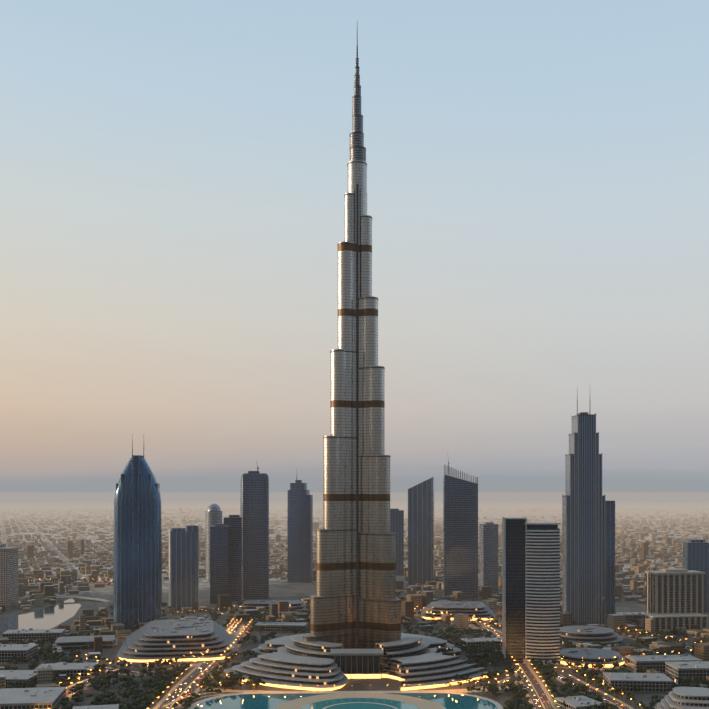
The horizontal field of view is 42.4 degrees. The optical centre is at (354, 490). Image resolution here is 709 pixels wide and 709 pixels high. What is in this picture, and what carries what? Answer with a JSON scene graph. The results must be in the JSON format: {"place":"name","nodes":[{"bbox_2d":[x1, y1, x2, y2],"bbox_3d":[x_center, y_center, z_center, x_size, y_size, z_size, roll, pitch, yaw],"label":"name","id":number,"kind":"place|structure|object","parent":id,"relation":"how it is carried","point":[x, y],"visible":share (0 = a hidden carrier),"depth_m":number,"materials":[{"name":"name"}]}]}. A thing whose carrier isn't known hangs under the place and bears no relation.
{"place":"outdoors","nodes":[
{"label":"outdoors","id":0,"kind":"place"},
{"bbox_2d":[0,592,95,642],"bbox_3d":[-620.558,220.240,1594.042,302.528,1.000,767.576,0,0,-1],"label":"creek water","id":1,"kind":"structure","parent":0,"point":[67,611],"depth_m":1592.13,"materials":[{"name":"grey liquid"}]},
{"bbox_2d":[194,693,497,708],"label":"lake water","id":2,"kind":"structure","parent":0,"point":[273,701],"depth_m":956.95,"materials":[{"name":"teal liquid"}]},
{"bbox_2d":[0,492,708,708],"bbox_3d":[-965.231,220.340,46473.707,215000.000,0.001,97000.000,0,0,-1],"label":"ground","id":3,"kind":"structure","parent":0,"point":[281,589],"depth_m":4451.59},
{"bbox_2d":[0,544,19,608],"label":"building","id":4,"kind":"structure","parent":3,"relation":"on","point":[8,577],"depth_m":1706.06,"materials":[{"name":"beige stone"}]},
{"bbox_2d":[18,596,110,604],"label":"bridge","id":5,"kind":"structure","parent":3,"relation":"on","point":[76,598],"depth_m":1813.72,"materials":[{"name":"grey concrete"}]},
{"bbox_2d":[113,440,161,629],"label":"skyscraper","id":6,"kind":"structure","parent":3,"relation":"on","point":[137,593],"depth_m":1447.97,"materials":[{"name":"blue glass"}]},
{"bbox_2d":[169,524,198,609],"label":"building","id":7,"kind":"structure","parent":3,"relation":"on","point":[183,568],"depth_m":1688.27,"materials":[{"name":"grey glass"}]},
{"bbox_2d":[206,504,241,603],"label":"high-rise buildings","id":8,"kind":"structure","parent":3,"relation":"on","point":[224,558],"depth_m":1814.01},
{"bbox_2d":[240,465,268,598],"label":"skyscraper","id":9,"kind":"structure","parent":3,"relation":"on","point":[254,500],"depth_m":1850.48,"materials":[{"name":"grey glass"}]},
{"bbox_2d":[287,474,312,582],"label":"skyscraper","id":10,"kind":"structure","parent":3,"relation":"on","point":[299,533],"depth_m":2189.20,"materials":[{"name":"grey glass"}]},
{"bbox_2d":[53,600,624,667],"bbox_3d":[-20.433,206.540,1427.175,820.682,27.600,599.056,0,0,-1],"label":"terraced buildings","id":11,"kind":"structure","parent":3,"relation":"on","point":[146,643],"depth_m":1262.27,"materials":[{"name":"grey concrete"}]},
{"bbox_2d":[152,600,595,654],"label":"roof plant","id":12,"kind":"object","parent":11,"relation":"on","point":[444,604],"visible":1,"depth_m":1317.54,"materials":[{"name":"grey metal"}]},
{"bbox_2d":[188,692,503,708],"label":"pool rim","id":13,"kind":"object","parent":3,"relation":"on","point":[497,704],"visible":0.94,"depth_m":990.21,"materials":[{"name":"beige stone"}]},
{"bbox_2d":[303,30,400,648],"bbox_3d":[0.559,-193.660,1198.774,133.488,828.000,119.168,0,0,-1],"label":"skyscraper","id":14,"kind":"structure","parent":3,"relation":"on","point":[355,603],"depth_m":1164.43,"materials":[{"name":"grey metal"}]},
{"bbox_2d":[0,508,708,688],"bbox_3d":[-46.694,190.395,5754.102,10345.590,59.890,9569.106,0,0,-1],"label":"low-rise city","id":15,"kind":"object","parent":3,"relation":"on","point":[651,547],"visible":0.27,"depth_m":2330.13},
{"bbox_2d":[0,612,708,708],"bbox_3d":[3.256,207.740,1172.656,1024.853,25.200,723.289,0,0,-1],"label":"buildings","id":16,"kind":"structure","parent":3,"relation":"on","point":[674,667],"depth_m":1037.55,"materials":[{"name":"grey concrete"}]},
{"bbox_2d":[0,578,708,708],"bbox_3d":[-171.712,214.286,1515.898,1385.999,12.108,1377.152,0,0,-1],"label":"trees","id":17,"kind":"object","parent":3,"relation":"on","point":[165,675],"visible":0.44,"depth_m":1071.07,"materials":[{"name":"green plant"}]},
{"bbox_2d":[203,687,508,692],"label":"promenade","id":18,"kind":"structure","parent":3,"relation":"on","point":[261,691],"depth_m":1001.55,"materials":[{"name":"beige stone"}]},
{"bbox_2d":[224,633,491,690],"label":"terraced podium","id":19,"kind":"object","parent":3,"relation":"on","point":[413,661],"visible":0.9,"depth_m":1071.59,"materials":[{"name":"grey concrete"}]},
{"bbox_2d":[274,693,445,708],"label":"fountain","id":20,"kind":"object","parent":3,"relation":"on","point":[359,701],"visible":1,"depth_m":946.73,"materials":[{"name":"teal liquid"}]},
{"bbox_2d":[31,580,690,708],"bbox_3d":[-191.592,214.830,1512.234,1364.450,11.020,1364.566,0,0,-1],"label":"street lamps","id":21,"kind":"object","parent":3,"relation":"on","point":[370,685],"visible":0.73,"depth_m":1045.83,"materials":[{"name":"yellow"}]},
{"bbox_2d":[408,477,433,584],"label":"slanted building","id":22,"kind":"structure","parent":3,"relation":"on","point":[421,533],"depth_m":2124.99,"materials":[{"name":"grey glass"}]},
{"bbox_2d":[443,460,477,597],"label":"tower","id":23,"kind":"structure","parent":3,"relation":"on","point":[460,534],"depth_m":1867.95,"materials":[{"name":"grey glass"}]},
{"bbox_2d":[502,517,560,664],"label":"tower curved bands","id":24,"kind":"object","parent":3,"relation":"on","point":[530,590],"visible":0.85,"depth_m":1158.84,"materials":[{"name":"grey"}]},
{"bbox_2d":[562,400,605,625],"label":"stepped tower","id":25,"kind":"structure","parent":3,"relation":"on","point":[583,549],"depth_m":1481.32,"materials":[{"name":"grey glass"}]},
{"bbox_2d":[643,568,708,634],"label":"tan building","id":26,"kind":"structure","parent":3,"relation":"on","point":[675,597],"depth_m":1435.31,"materials":[{"name":"beige concrete"}]},
{"bbox_2d":[0,0,708,491],"label":"sky","id":27,"kind":"structure","parent":0,"point":[173,173],"materials":[{"name":"blue"}]},
{"bbox_2d":[28,582,693,708],"bbox_3d":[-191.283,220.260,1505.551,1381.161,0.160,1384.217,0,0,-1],"label":"roads","id":28,"kind":"structure","parent":0,"point":[529,675],"depth_m":1048.48,"materials":[{"name":"grey asphalt"}]},
{"bbox_2d":[73,582,633,708],"bbox_3d":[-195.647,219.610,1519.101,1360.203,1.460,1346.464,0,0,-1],"label":"cars","id":29,"kind":"object","parent":28,"relation":"on","point":[246,630],"visible":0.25,"depth_m":1065.09,"materials":[{"name":"white"}]},
{"bbox_2d":[390,509,404,584],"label":"building","id":30,"kind":"structure","parent":0,"point":[397,521],"depth_m":2124.45,"materials":[{"name":"grey glass"}]},
{"bbox_2d":[479,522,497,593],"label":"building","id":31,"kind":"structure","parent":0,"point":[488,553],"depth_m":1945.32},
{"bbox_2d":[605,501,708,615],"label":"high-rise buildings","id":32,"kind":"structure","parent":0,"point":[695,554],"depth_m":1585.45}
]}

